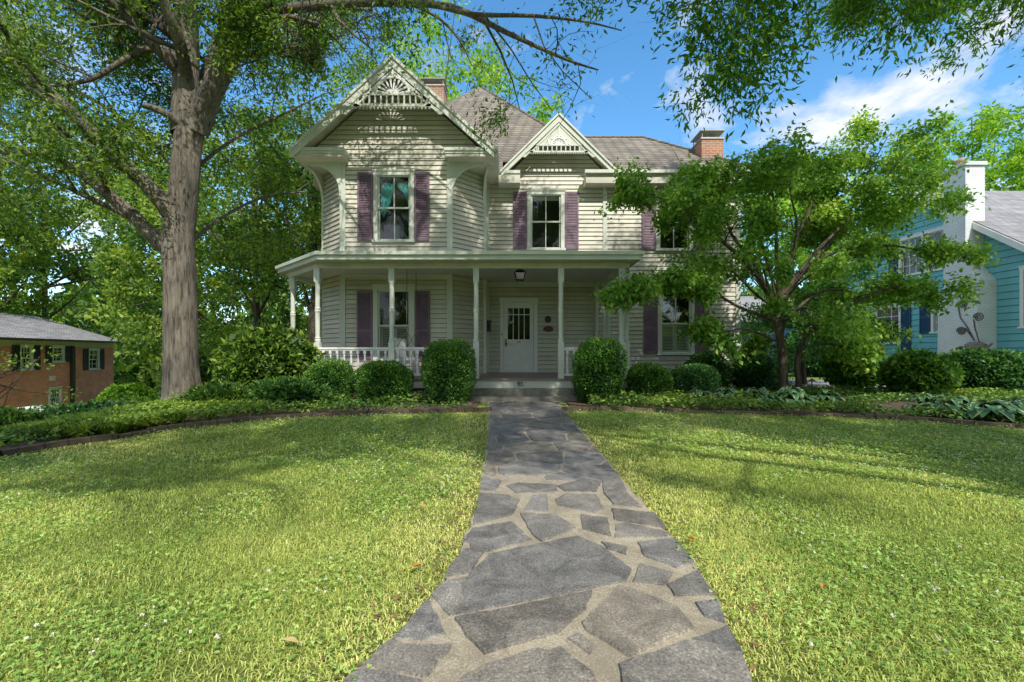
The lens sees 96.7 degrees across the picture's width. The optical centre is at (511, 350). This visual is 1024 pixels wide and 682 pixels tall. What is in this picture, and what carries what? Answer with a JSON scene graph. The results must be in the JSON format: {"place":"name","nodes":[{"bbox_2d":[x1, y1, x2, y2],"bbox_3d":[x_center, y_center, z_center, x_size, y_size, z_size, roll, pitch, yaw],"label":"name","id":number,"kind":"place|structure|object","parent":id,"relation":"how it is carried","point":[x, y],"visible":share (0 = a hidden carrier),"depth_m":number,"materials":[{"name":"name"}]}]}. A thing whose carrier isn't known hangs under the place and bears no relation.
{"place":"outdoors","nodes":[
{"label":"outdoors","id":0,"kind":"place"},
{"bbox_2d":[0,357,1023,681],"bbox_3d":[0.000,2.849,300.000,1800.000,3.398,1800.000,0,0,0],"label":"ground","id":1,"kind":"structure","parent":0,"point":[240,669],"depth_m":2.92,"materials":[{"name":"green plant"}]},
{"bbox_2d":[18,406,43,411],"bbox_3d":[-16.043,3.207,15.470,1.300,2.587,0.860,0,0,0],"label":"picnic table","id":2,"kind":"object","parent":1,"relation":"on","point":[27,407],"visible":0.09,"depth_m":15.37,"materials":[{"name":"white paint"}]},
{"bbox_2d":[0,120,102,318],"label":"background tree","id":3,"kind":"object","parent":1,"relation":"on","point":[16,271],"visible":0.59,"depth_m":26.86,"materials":[{"name":"green plant"}]},
{"bbox_2d":[0,313,125,408],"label":"brick house","id":4,"kind":"structure","parent":1,"relation":"on","point":[84,365],"depth_m":23.77,"materials":[{"name":"red brick"}]},
{"bbox_2d":[19,344,34,370],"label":"window","id":5,"kind":"structure","parent":4,"relation":"in","point":[24,351],"depth_m":21.70,"materials":[{"name":"white paint"}]},
{"bbox_2d":[48,386,62,405],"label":"window","id":6,"kind":"structure","parent":4,"relation":"in","point":[58,395],"depth_m":23.63,"materials":[{"name":"white paint"}]},
{"bbox_2d":[52,345,65,362],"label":"window","id":7,"kind":"structure","parent":4,"relation":"in","point":[57,349],"depth_m":23.91,"materials":[{"name":"white paint"}]},
{"bbox_2d":[87,348,100,369],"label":"window","id":8,"kind":"structure","parent":4,"relation":"in","point":[94,353],"depth_m":26.92,"materials":[{"name":"white paint"}]},
{"bbox_2d":[0,95,160,337],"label":"background tree","id":9,"kind":"object","parent":1,"relation":"on","point":[72,275],"visible":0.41,"depth_m":30.43,"materials":[{"name":"green plant"}]},
{"bbox_2d":[90,381,160,402],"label":"bush","id":10,"kind":"object","parent":1,"relation":"on","point":[112,392],"visible":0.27,"depth_m":25.57,"materials":[{"name":"green plant"}]},
{"bbox_2d":[66,156,282,354],"bbox_3d":[-23.043,-4.822,33.507,15.049,19.153,12.664,0,0,0],"label":"background tree","id":11,"kind":"object","parent":1,"relation":"on","point":[88,312],"visible":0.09,"depth_m":31.91,"materials":[{"name":"green plant"}]},
{"bbox_2d":[151,339,218,397],"bbox_3d":[-12.246,1.708,19.052,5.026,4.441,2.912,0,0,0],"label":"bush","id":12,"kind":"object","parent":1,"relation":"on","point":[204,361],"visible":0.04,"depth_m":18.29,"materials":[{"name":"green plant"}]},
{"bbox_2d":[82,133,290,363],"bbox_3d":[-18.045,-3.658,24.911,9.973,16.820,10.616,0,0,0],"label":"background tree","id":13,"kind":"object","parent":1,"relation":"on","point":[113,260],"visible":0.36,"depth_m":23.11,"materials":[{"name":"green plant"}]},
{"bbox_2d":[101,95,329,381],"bbox_3d":[-12.188,-3.895,21.229,12.020,16.219,7.878,0,0,0],"label":"background tree","id":14,"kind":"object","parent":1,"relation":"on","point":[147,210],"visible":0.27,"depth_m":20.08,"materials":[{"name":"green plant"}]},
{"bbox_2d":[0,398,479,448],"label":"soil bed","id":15,"kind":"object","parent":1,"relation":"on","point":[381,407],"visible":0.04,"depth_m":8.51,"materials":[{"name":"brown soil"}]},
{"bbox_2d":[0,405,64,426],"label":"bush","id":16,"kind":"object","parent":15,"relation":"on","point":[10,415],"visible":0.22,"depth_m":7.25,"materials":[{"name":"green plant"}]},
{"bbox_2d":[0,344,81,409],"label":"maple sapling","id":17,"kind":"object","parent":15,"relation":"on","point":[21,367],"visible":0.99,"depth_m":8.79,"materials":[{"name":"green plant"}]},
{"bbox_2d":[30,399,139,416],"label":"bush","id":18,"kind":"object","parent":15,"relation":"on","point":[68,408],"visible":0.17,"depth_m":9.35,"materials":[{"name":"green plant"}]},
{"bbox_2d":[101,393,147,404],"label":"bush","id":19,"kind":"object","parent":15,"relation":"on","point":[124,399],"visible":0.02,"depth_m":12.54,"materials":[{"name":"green plant"}]},
{"bbox_2d":[0,397,264,442],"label":"liriope ground cover","id":20,"kind":"object","parent":15,"relation":"on","point":[103,428],"visible":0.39,"depth_m":6.65,"materials":[{"name":"green plant"}]},
{"bbox_2d":[168,377,265,402],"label":"juniper shrub","id":21,"kind":"object","parent":15,"relation":"on","point":[216,391],"visible":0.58,"depth_m":8.62,"materials":[{"name":"green plant"}]},
{"bbox_2d":[0,391,468,446],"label":"ivy ground cover","id":22,"kind":"object","parent":15,"relation":"on","point":[359,402],"visible":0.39,"depth_m":7.81,"materials":[{"name":"green plant"}]},
{"bbox_2d":[211,346,299,386],"bbox_3d":[-5.543,0.549,9.864,1.928,1.331,1.494,0,0,0],"label":"laurel shrub","id":23,"kind":"object","parent":15,"relation":"on","point":[228,372],"visible":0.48,"depth_m":9.45,"materials":[{"name":"green plant"}]},
{"bbox_2d":[207,320,327,383],"bbox_3d":[-5.580,0.269,10.424,2.584,1.973,2.162,0,0,0],"label":"laurel shrub","id":24,"kind":"object","parent":15,"relation":"on","point":[291,345],"visible":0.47,"depth_m":9.87,"materials":[{"name":"green plant"}]},
{"bbox_2d":[242,373,341,408],"bbox_3d":[-4.461,0.836,9.124,2.304,0.793,1.227,0,0,0],"label":"juniper shrub","id":25,"kind":"object","parent":15,"relation":"on","point":[277,389],"visible":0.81,"depth_m":8.83,"materials":[{"name":"green plant"}]},
{"bbox_2d":[300,357,354,403],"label":"boxwood","id":26,"kind":"object","parent":15,"relation":"on","point":[331,373],"visible":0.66,"depth_m":9.67,"materials":[{"name":"green plant"}]},
{"bbox_2d":[0,0,658,399],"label":"oak tree","id":27,"kind":"object","parent":15,"relation":"on","point":[192,94],"visible":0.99,"depth_m":10.29,"materials":[{"name":"green plant"}]},
{"bbox_2d":[349,359,416,403],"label":"boxwood","id":28,"kind":"object","parent":15,"relation":"on","point":[378,378],"visible":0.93,"depth_m":9.60,"materials":[{"name":"green plant"}]},
{"bbox_2d":[419,337,477,403],"bbox_3d":[-1.372,0.428,9.857,1.290,1.482,1.190,0,0,0],"label":"round boxwood","id":29,"kind":"object","parent":15,"relation":"on","point":[448,373],"visible":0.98,"depth_m":9.55,"materials":[{"name":"green plant"}]},
{"bbox_2d":[0,407,491,457],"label":"garden edging","id":30,"kind":"object","parent":1,"relation":"on","point":[62,443],"visible":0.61,"depth_m":7.11,"materials":[{"name":"brick"}]},
{"bbox_2d":[214,97,320,336],"bbox_3d":[-13.553,-6.290,30.934,13.414,21.686,9.592,0,0,0],"label":"background tree","id":31,"kind":"object","parent":1,"relation":"on","point":[301,298],"visible":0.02,"depth_m":29.08,"materials":[{"name":"green plant"}]},
{"bbox_2d":[241,318,307,333],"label":"bush","id":32,"kind":"object","parent":1,"relation":"on","point":[264,323],"visible":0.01,"depth_m":21.58,"materials":[{"name":"green plant"}]},
{"bbox_2d":[202,18,351,346],"bbox_3d":[-8.794,-5.867,17.515,6.251,15.557,8.177,0,0,0],"label":"background tree","id":33,"kind":"object","parent":1,"relation":"on","point":[313,191],"visible":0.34,"depth_m":16.31,"materials":[{"name":"green plant"}]},
{"bbox_2d":[282,636,304,642],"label":"fallen leaf","id":34,"kind":"object","parent":1,"relation":"on","point":[291,639],"visible":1,"depth_m":1.88,"materials":[{"name":"beige plant"}]},
{"bbox_2d":[1,221,854,393],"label":"distant wood","id":35,"kind":"object","parent":1,"relation":"on","point":[125,373],"visible":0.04,"depth_m":45.31,"materials":[{"name":"green plant"}]},
{"bbox_2d":[317,0,564,123],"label":"background tree","id":36,"kind":"object","parent":1,"relation":"on","point":[541,115],"visible":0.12,"depth_m":26.88,"materials":[{"name":"green plant"}]},
{"bbox_2d":[0,403,1023,681],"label":"clover patch","id":37,"kind":"object","parent":1,"relation":"on","point":[482,451],"visible":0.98,"depth_m":2.93,"materials":[{"name":"green plant"}]},
{"bbox_2d":[4,408,1023,654],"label":"clover flowers","id":38,"kind":"object","parent":1,"relation":"on","point":[580,414],"visible":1,"depth_m":4.86,"materials":[{"name":"white plant"}]},
{"bbox_2d":[275,54,757,401],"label":"victorian house","id":39,"kind":"structure","parent":1,"relation":"on","point":[441,211],"depth_m":12.71,"materials":[{"name":"paint"}]},
{"bbox_2d":[372,169,414,241],"bbox_3d":[-3.210,-3.915,12.792,1.640,2.470,0.995,0,0,0],"label":"window","id":40,"kind":"structure","parent":39,"relation":"in","point":[393,189],"depth_m":12.52,"materials":[{"name":"paint"}]},
{"bbox_2d":[371,284,415,360],"bbox_3d":[-3.210,-0.755,12.792,1.670,2.590,0.995,0,0,0],"label":"window","id":41,"kind":"structure","parent":39,"relation":"in","point":[381,292],"depth_m":12.43,"materials":[{"name":"paint"}]},
{"bbox_2d":[395,269,423,362],"bbox_3d":[-2.580,-0.892,11.652,0.560,2.375,1.105,0,0,0],"label":"porch swing","id":42,"kind":"object","parent":39,"relation":"hanging from","point":[400,342],"visible":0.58,"depth_m":11.13,"materials":[{"name":"white paint"}]},
{"bbox_2d":[487,320,491,331],"bbox_3d":[-0.680,-0.735,13.510,0.160,0.330,0.220,0,0,0],"label":"mailbox","id":43,"kind":"object","parent":39,"relation":"attached to","point":[489,325],"visible":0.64,"depth_m":13.42,"materials":[{"name":"black metal"}]},
{"bbox_2d":[504,302,533,370],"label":"door","id":44,"kind":"structure","parent":39,"relation":"in","point":[518,316],"depth_m":13.83,"materials":[{"name":"white paint"}]},
{"bbox_2d":[514,269,525,280],"bbox_3d":[0.200,-1.923,11.400,0.300,0.325,0.300,0,0,0],"label":"porch lantern","id":45,"kind":"object","parent":39,"relation":"attached to","point":[519,274],"visible":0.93,"depth_m":11.30,"materials":[{"name":"black metal"}]},
{"bbox_2d":[526,189,565,249],"bbox_3d":[1.030,-3.950,14.233,1.670,2.340,0.995,0,0,0],"label":"window","id":46,"kind":"structure","parent":39,"relation":"in","point":[545,207],"depth_m":14.73,"materials":[{"name":"paint"}]},
{"bbox_2d":[543,326,552,331],"bbox_3d":[1.100,-0.665,13.794,0.310,0.180,0.028,0,0,0],"label":"wall plaque","id":47,"kind":"object","parent":39,"relation":"attached to","point":[548,328],"depth_m":13.79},
{"bbox_2d":[545,316,550,322],"bbox_3d":[1.090,-0.955,13.794,0.200,0.220,0.028,0,0,0],"label":"wall plaque","id":48,"kind":"object","parent":39,"relation":"attached to","point":[547,319],"depth_m":13.79,"materials":[{"name":"brown metal"}]},
{"bbox_2d":[655,189,694,250],"bbox_3d":[4.930,-3.940,14.233,1.660,2.360,0.995,0,0,0],"label":"window","id":49,"kind":"structure","parent":39,"relation":"in","point":[670,242],"depth_m":14.73,"materials":[{"name":"paint"}]},
{"bbox_2d":[657,292,695,355],"bbox_3d":[4.980,-0.930,14.233,1.660,2.660,0.995,0,0,0],"label":"window","id":50,"kind":"structure","parent":39,"relation":"in","point":[668,345],"depth_m":13.95,"materials":[{"name":"paint"}]},
{"bbox_2d":[741,284,760,295],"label":"background tree","id":51,"kind":"object","parent":1,"relation":"on","point":[746,291],"visible":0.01,"depth_m":42.79,"materials":[{"name":"green plant"}]},
{"bbox_2d":[741,296,811,371],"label":"garage","id":52,"kind":"structure","parent":1,"relation":"on","point":[750,300],"depth_m":25.12,"materials":[{"name":"white"}]},
{"bbox_2d":[741,332,792,368],"bbox_3d":[13.900,0.020,24.935,3.000,2.160,0.070,0,0,0],"label":"garage door","id":53,"kind":"structure","parent":52,"relation":"in","point":[786,334],"depth_m":24.90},
{"bbox_2d":[562,406,1023,428],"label":"garden edging","id":54,"kind":"object","parent":1,"relation":"on","point":[822,414],"visible":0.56,"depth_m":8.09,"materials":[{"name":"brick"}]},
{"bbox_2d":[566,393,1023,423],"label":"soil bed","id":55,"kind":"object","parent":1,"relation":"on","point":[888,405],"visible":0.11,"depth_m":9.05,"materials":[{"name":"brown soil"}]},
{"bbox_2d":[570,336,628,403],"bbox_3d":[1.886,0.413,9.819,1.235,1.512,1.267,0,0,0],"label":"round boxwood","id":56,"kind":"object","parent":55,"relation":"on","point":[597,369],"visible":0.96,"depth_m":9.54,"materials":[{"name":"green plant"}]},
{"bbox_2d":[625,362,673,401],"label":"boxwood","id":57,"kind":"object","parent":55,"relation":"on","point":[652,377],"visible":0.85,"depth_m":9.93,"materials":[{"name":"green plant"}]},
{"bbox_2d":[669,362,723,398],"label":"boxwood","id":58,"kind":"object","parent":55,"relation":"on","point":[691,376],"visible":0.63,"depth_m":9.91,"materials":[{"name":"green plant"}]},
{"bbox_2d":[686,387,713,402],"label":"hosta plant","id":59,"kind":"object","parent":55,"relation":"on","point":[701,393],"visible":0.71,"depth_m":9.32,"materials":[{"name":"green plant"}]},
{"bbox_2d":[683,350,733,387],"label":"azalea shrub","id":60,"kind":"object","parent":55,"relation":"on","point":[722,368],"visible":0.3,"depth_m":12.01,"materials":[{"name":"green plant"}]},
{"bbox_2d":[712,386,739,399],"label":"hosta plant","id":61,"kind":"object","parent":55,"relation":"on","point":[730,391],"visible":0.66,"depth_m":9.55,"materials":[{"name":"green plant"}]},
{"bbox_2d":[728,354,778,391],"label":"azalea shrub","id":62,"kind":"object","parent":55,"relation":"on","point":[764,374],"visible":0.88,"depth_m":11.70,"materials":[{"name":"green plant"}]},
{"bbox_2d":[736,387,783,406],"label":"hosta plant","id":63,"kind":"object","parent":55,"relation":"on","point":[763,391],"visible":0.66,"depth_m":9.06,"materials":[{"name":"green plant"}]},
{"bbox_2d":[577,99,1001,392],"bbox_3d":[7.122,-2.581,11.484,11.167,8.068,4.712,0,0,0],"label":"dogwood tree","id":64,"kind":"object","parent":55,"relation":"on","point":[799,174],"visible":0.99,"depth_m":10.80,"materials":[{"name":"green plant"}]},
{"bbox_2d":[775,387,814,405],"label":"hosta plant","id":65,"kind":"object","parent":55,"relation":"on","point":[794,394],"visible":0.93,"depth_m":9.06,"materials":[{"name":"green plant"}]},
{"bbox_2d":[582,382,1023,423],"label":"pachysandra ground cover","id":66,"kind":"object","parent":55,"relation":"on","point":[990,393],"visible":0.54,"depth_m":9.07,"materials":[{"name":"green plant"}]},
{"bbox_2d":[808,378,816,390],"bbox_3d":[7.183,0.930,10.900,0.200,0.540,0.195,0,0,0],"label":"path light","id":67,"kind":"object","parent":55,"relation":"on","point":[811,380],"visible":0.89,"depth_m":10.87,"materials":[{"name":"black metal"}]},
{"bbox_2d":[805,387,845,403],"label":"hosta plant","id":68,"kind":"object","parent":55,"relation":"on","point":[824,394],"visible":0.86,"depth_m":9.14,"materials":[{"name":"green plant"}]},
{"bbox_2d":[874,344,965,395],"bbox_3d":[9.822,0.541,11.013,1.781,1.424,1.532,0,0,0],"label":"bush","id":69,"kind":"object","parent":55,"relation":"on","point":[911,371],"visible":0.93,"depth_m":10.66,"materials":[{"name":"green plant"}]},
{"bbox_2d":[902,393,942,412],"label":"hosta plant","id":70,"kind":"object","parent":55,"relation":"on","point":[919,399],"visible":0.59,"depth_m":8.18,"materials":[{"name":"green plant"}]},
{"bbox_2d":[915,395,984,418],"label":"hosta plant","id":71,"kind":"object","parent":55,"relation":"on","point":[957,403],"visible":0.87,"depth_m":7.64,"materials":[{"name":"green plant"}]},
{"bbox_2d":[938,346,1023,391],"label":"bush","id":72,"kind":"object","parent":55,"relation":"on","point":[993,368],"visible":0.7,"depth_m":11.09,"materials":[{"name":"green plant"}]},
{"bbox_2d":[945,396,1023,421],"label":"hosta plant","id":73,"kind":"object","parent":55,"relation":"on","point":[1005,408],"visible":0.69,"depth_m":7.26,"materials":[{"name":"green plant"}]},
{"bbox_2d":[993,397,1023,417],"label":"hosta plant","id":74,"kind":"object","parent":55,"relation":"on","point":[1018,403],"visible":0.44,"depth_m":7.50,"materials":[{"name":"green plant"}]},
{"bbox_2d":[589,0,1023,143],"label":"willow oak","id":75,"kind":"object","parent":1,"relation":"on","point":[853,12],"visible":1,"depth_m":6.95,"materials":[{"name":"green plant"}]},
{"bbox_2d":[785,329,832,376],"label":"bush","id":76,"kind":"object","parent":1,"relation":"on","point":[812,367],"visible":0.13,"depth_m":19.73,"materials":[{"name":"green plant"}]},
{"bbox_2d":[741,246,886,383],"bbox_3d":[9.799,-1.056,15.250,5.664,5.020,3.301,0,0,0],"label":"evergreen tree","id":77,"kind":"object","parent":1,"relation":"on","point":[806,354],"visible":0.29,"depth_m":15.16,"materials":[{"name":"green plant"}]},
{"bbox_2d":[741,168,914,286],"bbox_3d":[20.411,-6.288,34.320,17.023,15.482,8.926,0,0,0],"label":"background tree","id":78,"kind":"object","parent":1,"relation":"on","point":[789,211],"visible":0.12,"depth_m":33.06,"materials":[{"name":"green plant"}]},
{"bbox_2d":[797,190,897,290],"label":"background tree","id":79,"kind":"object","parent":1,"relation":"on","point":[850,239],"visible":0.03,"depth_m":39.94,"materials":[{"name":"green plant"}]},
{"bbox_2d":[817,341,889,391],"bbox_3d":[9.671,0.421,12.877,1.826,1.601,1.448,0,0,0],"label":"bush","id":80,"kind":"object","parent":1,"relation":"on","point":[832,372],"visible":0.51,"depth_m":12.60,"materials":[{"name":"green plant"}]},
{"bbox_2d":[823,158,1023,360],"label":"turquoise house","id":81,"kind":"structure","parent":1,"relation":"on","point":[1000,324],"depth_m":16.41,"materials":[{"name":"teal wood"}]},
{"bbox_2d":[873,304,900,343],"bbox_3d":[17.403,-1.175,20.600,0.995,2.290,2.040,0,0,0],"label":"window","id":82,"kind":"structure","parent":81,"relation":"in","point":[896,314],"depth_m":21.19,"materials":[{"name":"white paint"}]},
{"bbox_2d":[898,231,942,276],"bbox_3d":[17.403,-4.050,19.350,0.995,2.240,1.760,0,0,0],"label":"window","id":83,"kind":"structure","parent":81,"relation":"in","point":[909,268],"depth_m":19.85,"materials":[{"name":"grey glass"}]},
{"bbox_2d":[922,225,942,272],"bbox_3d":[16.990,-4.065,18.150,0.170,1.730,1.280,0,0,0],"label":"window","id":84,"kind":"structure","parent":81,"relation":"in","point":[937,229],"depth_m":18.34,"materials":[{"name":"white paint"}]},
{"bbox_2d":[929,293,939,333],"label":"window","id":85,"kind":"structure","parent":81,"relation":"in","point":[934,319],"depth_m":18.31,"materials":[{"name":"white paint"}]},
{"bbox_2d":[956,301,992,349],"bbox_3d":[16.311,-0.854,16.082,0.650,1.999,1.078,0,0,-33],"label":"wall ornament","id":86,"kind":"object","parent":81,"relation":"attached to","point":[968,345],"depth_m":16.00,"materials":[{"name":"metal"}]},
{"bbox_2d":[1017,265,1023,327],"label":"window","id":87,"kind":"structure","parent":81,"relation":"in","point":[1021,268],"depth_m":15.14,"materials":[{"name":"white paint"}]},
{"bbox_2d":[876,100,1023,198],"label":"background tree","id":88,"kind":"object","parent":1,"relation":"on","point":[991,126],"visible":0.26,"depth_m":33.44,"materials":[{"name":"green plant"}]},
{"bbox_2d":[974,106,1023,190],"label":"background tree","id":89,"kind":"object","parent":1,"relation":"on","point":[1017,110],"visible":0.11,"depth_m":33.53,"materials":[{"name":"green plant"}]},
{"bbox_2d":[0,0,1023,334],"label":"sky","id":90,"kind":"structure","parent":0,"point":[637,80],"materials":[{"name":"blue"}]},
{"bbox_2d":[342,401,751,681],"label":"path","id":91,"kind":"structure","parent":0,"point":[568,564],"depth_m":2.31,"materials":[{"name":"grey stone"}]},
{"bbox_2d":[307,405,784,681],"bbox_3d":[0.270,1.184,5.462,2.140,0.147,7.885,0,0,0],"label":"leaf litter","id":92,"kind":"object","parent":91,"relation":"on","point":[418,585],"visible":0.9,"depth_m":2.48,"materials":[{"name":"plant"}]},
{"bbox_2d":[777,379,885,387],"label":"driveway","id":93,"kind":"structure","parent":0,"point":[821,383],"depth_m":15.69,"materials":[{"name":"concrete"}]}
]}

